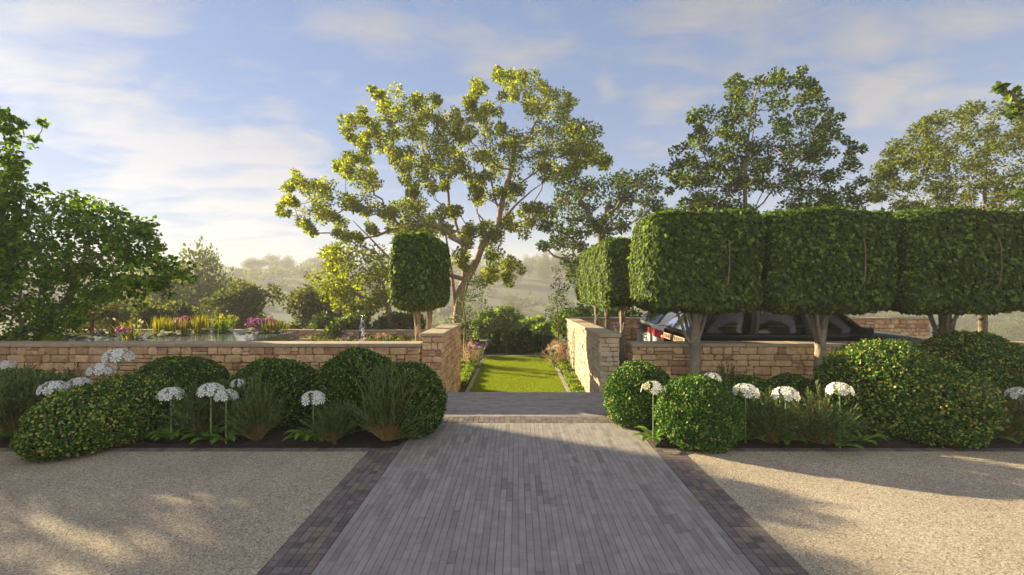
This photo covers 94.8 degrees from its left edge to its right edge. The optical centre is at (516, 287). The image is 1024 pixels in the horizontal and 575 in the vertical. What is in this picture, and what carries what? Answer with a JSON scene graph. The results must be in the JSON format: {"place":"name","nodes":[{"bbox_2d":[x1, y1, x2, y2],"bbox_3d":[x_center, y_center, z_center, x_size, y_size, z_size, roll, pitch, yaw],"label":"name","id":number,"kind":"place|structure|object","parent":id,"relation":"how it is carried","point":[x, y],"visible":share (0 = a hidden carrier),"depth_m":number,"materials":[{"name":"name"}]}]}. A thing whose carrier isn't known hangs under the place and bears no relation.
{"place":"outdoors","nodes":[
{"label":"outdoors","id":0,"kind":"place"},
{"bbox_2d":[0,451,367,574],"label":"gravel drive","id":1,"kind":"structure","parent":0,"point":[175,513],"depth_m":3.52,"materials":[{"name":"beige gravel"}]},
{"bbox_2d":[0,406,403,448],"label":"bed soil","id":2,"kind":"structure","parent":0,"point":[274,438],"depth_m":4.96,"materials":[{"name":"brown soil"}]},
{"bbox_2d":[0,356,71,435],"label":"lavender clump","id":3,"kind":"object","parent":2,"relation":"on","point":[20,398],"visible":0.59,"depth_m":5.08,"materials":[{"name":"green plant"}]},
{"bbox_2d":[36,380,70,394],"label":"white umbel flower","id":4,"kind":"object","parent":2,"relation":"on","point":[58,386],"visible":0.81,"depth_m":5.05,"materials":[{"name":"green plant"}]},
{"bbox_2d":[32,362,102,404],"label":"lavender clump","id":5,"kind":"object","parent":2,"relation":"on","point":[70,374],"visible":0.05,"depth_m":5.93,"materials":[{"name":"green plant"}]},
{"bbox_2d":[9,372,189,462],"bbox_3d":[-4.446,1.308,5.091,1.228,0.724,1.530,0,0,29],"label":"box ball","id":6,"kind":"object","parent":2,"relation":"on","point":[108,412],"visible":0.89,"depth_m":4.72,"materials":[{"name":"green plant"}]},
{"bbox_2d":[84,362,116,379],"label":"white umbel flower","id":7,"kind":"object","parent":2,"relation":"on","point":[98,369],"visible":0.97,"depth_m":5.70,"materials":[{"name":"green plant"}]},
{"bbox_2d":[100,348,134,374],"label":"white umbel flower","id":8,"kind":"object","parent":2,"relation":"on","point":[120,351],"visible":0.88,"depth_m":5.95,"materials":[{"name":"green plant"}]},
{"bbox_2d":[150,427,183,440],"bbox_3d":[-3.691,1.559,5.021,0.365,0.102,0.343,0,0,-9],"label":"leaf rosette","id":9,"kind":"object","parent":2,"relation":"on","point":[165,430],"visible":0.87,"depth_m":4.99,"materials":[{"name":"plant"}]},
{"bbox_2d":[146,387,194,439],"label":"white umbel flower","id":10,"kind":"object","parent":2,"relation":"on","point":[172,393],"visible":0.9,"depth_m":5.01,"materials":[{"name":"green plant"}]},
{"bbox_2d":[132,354,230,400],"bbox_3d":[-4.502,1.278,6.241,1.253,0.773,1.266,0,0,0],"label":"box ball","id":11,"kind":"object","parent":2,"relation":"on","point":[184,370],"visible":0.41,"depth_m":6.06,"materials":[{"name":"green plant"}]},
{"bbox_2d":[155,372,240,434],"bbox_3d":[-3.343,1.286,5.120,0.992,0.664,0.896,0,0,-35],"label":"lavender clump","id":12,"kind":"object","parent":2,"relation":"on","point":[195,413],"visible":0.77,"depth_m":5.04,"materials":[{"name":"green plant"}]},
{"bbox_2d":[190,383,228,443],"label":"white umbel flower","id":13,"kind":"object","parent":2,"relation":"on","point":[199,391],"visible":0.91,"depth_m":4.95,"materials":[{"name":"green plant"}]},
{"bbox_2d":[202,389,245,443],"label":"white umbel flower","id":14,"kind":"object","parent":2,"relation":"on","point":[229,436],"visible":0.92,"depth_m":4.91,"materials":[{"name":"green plant"}]},
{"bbox_2d":[212,365,290,440],"bbox_3d":[-2.724,1.188,4.966,0.923,0.856,0.725,0,0,31],"label":"lavender clump","id":15,"kind":"object","parent":2,"relation":"on","point":[258,415],"visible":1,"depth_m":4.92,"materials":[{"name":"green plant"}]},
{"bbox_2d":[220,357,319,429],"bbox_3d":[-2.949,1.246,5.760,1.218,0.823,1.217,0,0,0],"label":"box ball","id":16,"kind":"object","parent":2,"relation":"on","point":[292,377],"visible":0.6,"depth_m":5.46,"materials":[{"name":"green plant"}]},
{"bbox_2d":[290,390,326,440],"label":"white umbel flower","id":17,"kind":"object","parent":2,"relation":"on","point":[316,397],"visible":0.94,"depth_m":4.94,"materials":[{"name":"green plant"}]},
{"bbox_2d":[292,396,364,445],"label":"lavender clump","id":18,"kind":"object","parent":2,"relation":"on","point":[337,419],"visible":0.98,"depth_m":4.93,"materials":[{"name":"green plant"}]},
{"bbox_2d":[307,346,394,429],"bbox_3d":[-1.946,1.192,5.748,1.113,0.945,1.162,0,0,0],"label":"box ball","id":19,"kind":"object","parent":2,"relation":"on","point":[333,380],"visible":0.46,"depth_m":5.41,"materials":[{"name":"green plant"}]},
{"bbox_2d":[343,355,438,440],"bbox_3d":[-1.343,1.149,4.985,0.920,0.933,0.958,0,0,-40],"label":"lavender clump","id":20,"kind":"object","parent":2,"relation":"on","point":[390,433],"visible":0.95,"depth_m":4.91,"materials":[{"name":"green plant"}]},
{"bbox_2d":[363,361,448,440],"bbox_3d":[-1.281,1.258,5.407,0.961,0.819,0.951,0,0,0],"label":"box ball","id":21,"kind":"object","parent":2,"relation":"on","point":[435,386],"visible":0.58,"depth_m":5.17,"materials":[{"name":"green plant"}]},
{"bbox_2d":[0,264,1014,354],"bbox_3d":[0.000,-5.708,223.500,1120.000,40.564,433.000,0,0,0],"label":"valley ground","id":22,"kind":"structure","parent":0,"point":[534,286],"depth_m":168.96,"materials":[{"name":"green plant"}]},
{"bbox_2d":[82,298,174,328],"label":"background bush","id":23,"kind":"object","parent":22,"relation":"on","point":[125,310],"visible":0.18,"depth_m":19.92,"materials":[{"name":"green plant"}]},
{"bbox_2d":[121,254,189,307],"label":"valley tree","id":24,"kind":"object","parent":22,"relation":"on","point":[156,297],"visible":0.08,"depth_m":36.23,"materials":[{"name":"green plant"}]},
{"bbox_2d":[130,300,203,328],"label":"background bush","id":25,"kind":"object","parent":22,"relation":"on","point":[148,314],"visible":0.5,"depth_m":19.32,"materials":[{"name":"green plant"}]},
{"bbox_2d":[123,236,236,324],"bbox_3d":[-28.378,2.398,40.251,8.899,13.711,8.706,0,0,-34],"label":"valley tree","id":26,"kind":"object","parent":22,"relation":"on","point":[194,294],"visible":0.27,"depth_m":39.98,"materials":[{"name":"green plant"}]},
{"bbox_2d":[168,243,234,327],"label":"valley tree","id":27,"kind":"object","parent":22,"relation":"on","point":[219,271],"visible":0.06,"depth_m":42.25,"materials":[{"name":"green plant"}]},
{"bbox_2d":[197,278,285,328],"bbox_3d":[-15.154,1.421,25.942,3.630,3.936,4.124,0,0,31],"label":"background bush","id":28,"kind":"object","parent":22,"relation":"on","point":[242,301],"visible":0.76,"depth_m":25.09,"materials":[{"name":"green plant"}]},
{"bbox_2d":[280,279,351,328],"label":"background bush","id":29,"kind":"object","parent":22,"relation":"on","point":[305,303],"visible":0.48,"depth_m":22.21,"materials":[{"name":"green plant"}]},
{"bbox_2d":[303,238,393,328],"bbox_3d":[-6.510,0.105,19.048,3.913,4.339,4.057,0,0,0],"label":"sunlit tree","id":30,"kind":"object","parent":22,"relation":"on","point":[334,262],"visible":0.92,"depth_m":18.43,"materials":[{"name":"green plant"}]},
{"bbox_2d":[306,304,409,339],"bbox_3d":[-6.414,1.467,18.076,4.123,1.719,3.380,0,0,0],"label":"background bush","id":31,"kind":"object","parent":22,"relation":"on","point":[336,325],"visible":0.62,"depth_m":17.60,"materials":[{"name":"green plant"}]},
{"bbox_2d":[382,311,426,328],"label":"background bush","id":32,"kind":"object","parent":22,"relation":"on","point":[401,317],"visible":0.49,"depth_m":18.99,"materials":[{"name":"green plant"}]},
{"bbox_2d":[274,64,613,322],"bbox_3d":[-3.524,-4.158,21.219,16.166,13.247,8.007,0,0,0],"label":"broad tree","id":33,"kind":"object","parent":22,"relation":"on","point":[591,155],"visible":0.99,"depth_m":20.39,"materials":[{"name":"green plant"}]},
{"bbox_2d":[471,309,504,339],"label":"light bush","id":34,"kind":"object","parent":22,"relation":"on","point":[493,321],"visible":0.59,"depth_m":24.72,"materials":[{"name":"green plant"}]},
{"bbox_2d":[494,305,518,326],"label":"light bush","id":35,"kind":"object","parent":22,"relation":"on","point":[507,311],"visible":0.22,"depth_m":25.67,"materials":[{"name":"green plant"}]},
{"bbox_2d":[0,256,1019,340],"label":"distant wood","id":36,"kind":"object","parent":22,"relation":"on","point":[255,273],"visible":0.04,"depth_m":146.93,"materials":[{"name":"green plant"}]},
{"bbox_2d":[514,314,557,339],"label":"light bush","id":37,"kind":"object","parent":22,"relation":"on","point":[536,324],"visible":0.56,"depth_m":23.69,"materials":[{"name":"green plant"}]},
{"bbox_2d":[532,251,554,282],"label":"valley tree","id":38,"kind":"object","parent":22,"relation":"on","point":[544,265],"visible":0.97,"depth_m":188.37,"materials":[{"name":"beige plant"}]},
{"bbox_2d":[549,302,594,339],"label":"background bush","id":39,"kind":"object","parent":22,"relation":"on","point":[580,310],"visible":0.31,"depth_m":19.94,"materials":[{"name":"green plant"}]},
{"bbox_2d":[535,163,666,310],"bbox_3d":[4.327,-1.865,23.665,6.975,9.289,6.864,0,0,0],"label":"dark tree","id":40,"kind":"object","parent":22,"relation":"on","point":[601,227],"visible":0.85,"depth_m":22.74,"materials":[{"name":"green plant"}]},
{"bbox_2d":[591,306,644,316],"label":"background bush","id":41,"kind":"object","parent":22,"relation":"on","point":[631,312],"visible":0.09,"depth_m":20.52,"materials":[{"name":"green plant"}]},
{"bbox_2d":[570,317,929,358],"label":"car park wall","id":42,"kind":"structure","parent":22,"relation":"on","point":[917,327],"depth_m":13.91,"materials":[{"name":"stone"}]},
{"bbox_2d":[652,64,873,212],"bbox_3d":[7.703,-2.393,14.507,7.328,9.006,4.979,0,0,0],"label":"feathery tree","id":43,"kind":"object","parent":22,"relation":"on","point":[699,201],"visible":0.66,"depth_m":13.87,"materials":[{"name":"green plant"}]},
{"bbox_2d":[861,94,1023,331],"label":"golden tree","id":44,"kind":"object","parent":22,"relation":"on","point":[888,170],"visible":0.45,"depth_m":17.31,"materials":[{"name":"green plant"}]},
{"bbox_2d":[988,311,1023,340],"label":"valley tree","id":45,"kind":"object","parent":22,"relation":"on","point":[1010,331],"visible":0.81,"depth_m":94.88,"materials":[{"name":"beige plant"}]},
{"bbox_2d":[0,0,1023,267],"label":"sky","id":46,"kind":"structure","parent":0,"point":[193,115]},
{"bbox_2d":[458,346,571,391],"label":"border earth","id":47,"kind":"structure","parent":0,"point":[463,388],"depth_m":10.21,"materials":[{"name":"soil"}]},
{"bbox_2d":[0,106,52,300],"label":"upright tree","id":48,"kind":"object","parent":47,"relation":"on","point":[12,248],"visible":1,"depth_m":7.73,"materials":[{"name":"green plant"}]},
{"bbox_2d":[65,300,122,334],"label":"olive shrub","id":49,"kind":"object","parent":47,"relation":"on","point":[99,316],"visible":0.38,"depth_m":12.07,"materials":[{"name":"green plant"}]},
{"bbox_2d":[0,189,198,340],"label":"spreading tree","id":50,"kind":"object","parent":47,"relation":"on","point":[48,320],"visible":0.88,"depth_m":8.90,"materials":[{"name":"green plant"}]},
{"bbox_2d":[65,329,315,340],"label":"raised pond","id":51,"kind":"structure","parent":47,"relation":"on","point":[291,335],"depth_m":11.05,"materials":[{"name":"grey liquid"}]},
{"bbox_2d":[105,317,154,338],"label":"reed clump","id":52,"kind":"object","parent":51,"relation":"in","point":[132,326],"visible":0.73,"depth_m":10.57,"materials":[{"name":"green plant"}]},
{"bbox_2d":[26,330,269,340],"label":"lily pads","id":53,"kind":"object","parent":51,"relation":"on","point":[81,336],"visible":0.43,"depth_m":11.25,"materials":[{"name":"plant"}]},
{"bbox_2d":[161,317,194,334],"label":"reed clump","id":54,"kind":"object","parent":51,"relation":"in","point":[170,326],"visible":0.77,"depth_m":11.66,"materials":[{"name":"yellow plant"}]},
{"bbox_2d":[187,312,215,332],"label":"reed clump","id":55,"kind":"object","parent":51,"relation":"in","point":[202,323],"visible":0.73,"depth_m":12.14,"materials":[{"name":"yellow plant"}]},
{"bbox_2d":[206,310,238,332],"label":"reed clump","id":56,"kind":"object","parent":51,"relation":"in","point":[220,325],"visible":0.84,"depth_m":12.13,"materials":[{"name":"green plant"}]},
{"bbox_2d":[244,317,273,332],"bbox_3d":[-6.617,0.981,12.109,0.771,0.437,0.507,0,0,0],"label":"phlox","id":57,"kind":"object","parent":51,"relation":"on","point":[253,322],"visible":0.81,"depth_m":12.08,"materials":[{"name":"pink"}]},
{"bbox_2d":[256,316,291,332],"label":"reed clump","id":58,"kind":"object","parent":51,"relation":"in","point":[276,327],"visible":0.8,"depth_m":12.03,"materials":[{"name":"yellow plant"}]},
{"bbox_2d":[71,333,421,340],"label":"border flowers","id":59,"kind":"object","parent":47,"relation":"on","point":[369,338],"visible":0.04,"depth_m":15.86,"materials":[{"name":"plant"}]},
{"bbox_2d":[79,329,473,345],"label":"terrace wall","id":60,"kind":"structure","parent":47,"relation":"on","point":[391,332],"depth_m":16.89,"materials":[{"name":"stone"}]},
{"bbox_2d":[388,230,445,340],"bbox_3d":[-1.839,0.528,8.785,0.935,3.166,1.458,0,0,0],"label":"pleached tree","id":61,"kind":"object","parent":47,"relation":"on","point":[415,269],"visible":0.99,"depth_m":8.18,"materials":[{"name":"green plant"}]},
{"bbox_2d":[426,238,454,329],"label":"pleached tree","id":62,"kind":"object","parent":47,"relation":"on","point":[445,276],"visible":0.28,"depth_m":9.93,"materials":[{"name":"green plant"}]},
{"bbox_2d":[420,323,461,391],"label":"entrance wall","id":63,"kind":"structure","parent":47,"relation":"on","point":[441,351],"depth_m":7.97,"materials":[{"name":"stone"}]},
{"bbox_2d":[460,359,478,385],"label":"ground cover","id":64,"kind":"object","parent":47,"relation":"on","point":[467,371],"visible":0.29,"depth_m":11.16,"materials":[{"name":"green plant"}]},
{"bbox_2d":[448,268,492,358],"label":"slim tree","id":65,"kind":"object","parent":47,"relation":"on","point":[465,322],"visible":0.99,"depth_m":12.96,"materials":[{"name":"green plant"}]},
{"bbox_2d":[479,326,536,354],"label":"dark bush","id":66,"kind":"object","parent":47,"relation":"on","point":[515,341],"visible":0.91,"depth_m":15.05,"materials":[{"name":"green plant"}]},
{"bbox_2d":[526,332,556,352],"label":"dark bush","id":67,"kind":"object","parent":47,"relation":"on","point":[544,339],"visible":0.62,"depth_m":15.54,"materials":[{"name":"green plant"}]},
{"bbox_2d":[538,339,569,364],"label":"pink grass","id":68,"kind":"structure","parent":47,"relation":"on","point":[558,352],"depth_m":12.74,"materials":[{"name":"plant"}]},
{"bbox_2d":[545,267,574,348],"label":"slim tree","id":69,"kind":"object","parent":47,"relation":"on","point":[559,329],"visible":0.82,"depth_m":13.59,"materials":[{"name":"green plant"}]},
{"bbox_2d":[557,358,585,391],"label":"ground cover","id":70,"kind":"object","parent":47,"relation":"on","point":[572,380],"visible":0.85,"depth_m":10.56,"materials":[{"name":"green plant"}]},
{"bbox_2d":[565,318,621,392],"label":"entrance wall","id":71,"kind":"structure","parent":47,"relation":"on","point":[592,353],"depth_m":8.44,"materials":[{"name":"stone"}]},
{"bbox_2d":[470,355,566,391],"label":"lawn","id":72,"kind":"structure","parent":0,"point":[514,377],"depth_m":10.75,"materials":[{"name":"plant"}]},
{"bbox_2d":[257,395,790,574],"bbox_3d":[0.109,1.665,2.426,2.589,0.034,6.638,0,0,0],"label":"paved path","id":73,"kind":"structure","parent":0,"point":[704,543],"depth_m":3.45,"materials":[{"name":"stone"}]},
{"bbox_2d":[258,448,400,574],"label":"sett border","id":74,"kind":"object","parent":73,"relation":"on","point":[297,553],"visible":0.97,"depth_m":3.33,"materials":[{"name":"grey stone"}]},
{"bbox_2d":[444,392,607,416],"bbox_3d":[0.110,1.665,6.727,2.780,0.034,1.406,0,0,0],"label":"paved threshold","id":75,"kind":"object","parent":73,"relation":"on","point":[502,404],"visible":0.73,"depth_m":6.64,"materials":[{"name":"stone"}]},
{"bbox_2d":[433,417,626,422],"bbox_3d":[0.110,1.664,5.885,2.587,0.034,0.268,0,0,0],"label":"sett border","id":76,"kind":"object","parent":73,"relation":"on","point":[528,420],"visible":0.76,"depth_m":5.84,"materials":[{"name":"stone"}]},
{"bbox_2d":[654,448,808,574],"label":"sett border","id":77,"kind":"object","parent":73,"relation":"on","point":[737,523],"visible":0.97,"depth_m":3.33,"materials":[{"name":"grey stone"}]},
{"bbox_2d":[640,410,1023,448],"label":"bed soil","id":78,"kind":"structure","parent":0,"point":[891,442],"depth_m":4.92,"materials":[{"name":"brown soil"}]},
{"bbox_2d":[602,358,671,429],"bbox_3d":[1.496,1.268,5.749,0.923,0.786,0.932,0,0,0],"label":"box ball","id":79,"kind":"object","parent":78,"relation":"on","point":[627,401],"visible":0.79,"depth_m":5.48,"materials":[{"name":"green plant"}]},
{"bbox_2d":[632,381,670,443],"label":"white umbel flower","id":80,"kind":"object","parent":78,"relation":"on","point":[654,435],"visible":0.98,"depth_m":5.01,"materials":[{"name":"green plant"}]},
{"bbox_2d":[626,207,767,374],"bbox_3d":[2.744,0.218,7.380,1.866,2.876,1.521,0,0,0],"label":"pleached tree","id":81,"kind":"object","parent":78,"relation":"on","point":[698,266],"visible":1,"depth_m":6.75,"materials":[{"name":"green plant"}]},
{"bbox_2d":[654,372,746,453],"bbox_3d":[1.924,1.286,4.996,0.924,0.757,0.941,0,0,0],"label":"box ball","id":82,"kind":"object","parent":78,"relation":"on","point":[694,411],"visible":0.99,"depth_m":4.71,"materials":[{"name":"green plant"}]},
{"bbox_2d":[702,358,773,387],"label":"lavender clump","id":83,"kind":"object","parent":78,"relation":"on","point":[722,374],"visible":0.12,"depth_m":6.59,"materials":[{"name":"green plant"}]},
{"bbox_2d":[723,374,774,414],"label":"box ball","id":84,"kind":"object","parent":78,"relation":"on","point":[761,384],"visible":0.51,"depth_m":6.12,"materials":[{"name":"green plant"}]},
{"bbox_2d":[732,383,765,442],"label":"white umbel flower","id":85,"kind":"object","parent":78,"relation":"on","point":[744,389],"visible":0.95,"depth_m":4.91,"materials":[{"name":"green plant"}]},
{"bbox_2d":[743,386,815,442],"bbox_3d":[2.724,1.338,4.912,0.843,0.563,0.762,0,0,-35],"label":"lavender clump","id":86,"kind":"object","parent":78,"relation":"on","point":[777,419],"visible":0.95,"depth_m":4.87,"materials":[{"name":"green plant"}]},
{"bbox_2d":[771,386,806,444],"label":"white umbel flower","id":87,"kind":"object","parent":78,"relation":"on","point":[783,392],"visible":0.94,"depth_m":4.87,"materials":[{"name":"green plant"}]},
{"bbox_2d":[766,372,814,411],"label":"box ball","id":88,"kind":"object","parent":78,"relation":"on","point":[798,383],"visible":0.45,"depth_m":6.22,"materials":[{"name":"green plant"}]},
{"bbox_2d":[751,204,899,385],"bbox_3d":[4.593,0.214,7.377,2.089,2.884,1.525,0,0,0],"label":"pleached tree","id":89,"kind":"object","parent":78,"relation":"on","point":[820,263],"visible":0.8,"depth_m":6.74,"materials":[{"name":"green plant"}]},
{"bbox_2d":[771,379,898,445],"bbox_3d":[3.213,1.285,4.853,1.154,0.668,0.906,0,0,31],"label":"lavender clump","id":90,"kind":"object","parent":78,"relation":"on","point":[825,429],"visible":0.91,"depth_m":4.79,"materials":[{"name":"green plant"}]},
{"bbox_2d":[812,382,865,450],"bbox_3d":[3.293,1.297,4.783,0.373,0.667,0.477,0,0,-25],"label":"white umbel flower","id":91,"kind":"object","parent":78,"relation":"on","point":[843,388],"visible":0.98,"depth_m":4.76,"materials":[{"name":"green plant"}]},
{"bbox_2d":[810,338,1012,449],"bbox_3d":[4.357,1.129,5.378,1.721,1.111,1.353,0,0,27],"label":"box ball","id":92,"kind":"object","parent":78,"relation":"on","point":[917,393],"visible":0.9,"depth_m":4.93,"materials":[{"name":"green plant"}]},
{"bbox_2d":[878,204,1023,335],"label":"pleached tree","id":93,"kind":"object","parent":78,"relation":"on","point":[958,261],"visible":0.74,"depth_m":6.74,"materials":[{"name":"green plant"}]},
{"bbox_2d":[913,329,1023,402],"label":"box ball","id":94,"kind":"object","parent":78,"relation":"on","point":[998,360],"visible":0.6,"depth_m":6.24,"materials":[{"name":"green plant"}]},
{"bbox_2d":[988,382,1023,440],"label":"lavender clump","id":95,"kind":"object","parent":78,"relation":"on","point":[1015,408],"visible":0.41,"depth_m":4.94,"materials":[{"name":"green plant"}]},
{"bbox_2d":[989,81,1023,200],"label":"overhanging tree","id":96,"kind":"object","parent":78,"relation":"on","point":[1016,104],"visible":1,"depth_m":6.20,"materials":[{"name":"green plant"}]},
{"bbox_2d":[1002,387,1023,441],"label":"white umbel flower","id":97,"kind":"object","parent":78,"relation":"on","point":[1017,392],"visible":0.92,"depth_m":4.95,"materials":[{"name":"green plant"}]},
{"bbox_2d":[684,451,1023,574],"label":"gravel drive","id":98,"kind":"structure","parent":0,"point":[885,512],"depth_m":3.55,"materials":[{"name":"beige gravel"}]},
{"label":"car park gravel","id":99,"kind":"structure","parent":0,"visible":0},
{"bbox_2d":[574,249,598,325],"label":"pleached tree","id":100,"kind":"object","parent":99,"relation":"on","point":[580,274],"visible":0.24,"depth_m":12.77,"materials":[{"name":"green plant"}]},
{"bbox_2d":[581,243,609,329],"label":"pleached tree","id":101,"kind":"object","parent":99,"relation":"on","point":[588,263],"visible":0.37,"depth_m":11.24,"materials":[{"name":"green plant"}]},
{"bbox_2d":[591,234,634,364],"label":"pleached tree","id":102,"kind":"object","parent":99,"relation":"on","point":[610,290],"visible":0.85,"depth_m":9.27,"materials":[{"name":"green plant"}]},
{"bbox_2d":[637,311,676,340],"bbox_3d":[5.615,1.242,12.620,4.570,1.735,2.240,0,0,0],"label":"parked car","id":103,"kind":"object","parent":99,"relation":"on","point":[650,328],"visible":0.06,"depth_m":12.08,"materials":[{"name":"white paint"}]},
{"bbox_2d":[661,311,922,340],"bbox_3d":[5.905,1.192,10.300,5.070,1.835,2.380,0,0,0],"label":"parked car","id":104,"kind":"object","parent":99,"relation":"on","point":[758,326],"visible":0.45,"depth_m":9.40,"materials":[{"name":"black paint"}]},
{"bbox_3d":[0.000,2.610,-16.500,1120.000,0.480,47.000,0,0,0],"label":"ground behind","id":105,"kind":"structure","parent":0,"visible":0},
{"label":"terrace base","id":106,"kind":"structure","parent":105,"relation":"on","visible":0},
{"bbox_2d":[0,448,371,451],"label":"sett border","id":107,"kind":"object","parent":106,"relation":"on","point":[230,449],"visible":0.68,"depth_m":4.79,"materials":[{"name":"stone"}]},
{"bbox_2d":[0,341,422,382],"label":"garden wall","id":108,"kind":"structure","parent":106,"relation":"on","point":[231,356],"depth_m":7.41,"materials":[{"name":"stone"}]},
{"bbox_2d":[627,341,1023,381],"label":"garden wall","id":109,"kind":"structure","parent":106,"relation":"on","point":[765,360],"depth_m":7.41,"materials":[{"name":"stone"}]},
{"bbox_2d":[682,448,1023,450],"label":"sett border","id":110,"kind":"object","parent":106,"relation":"on","point":[874,449],"visible":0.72,"depth_m":4.79,"materials":[{"name":"stone"}]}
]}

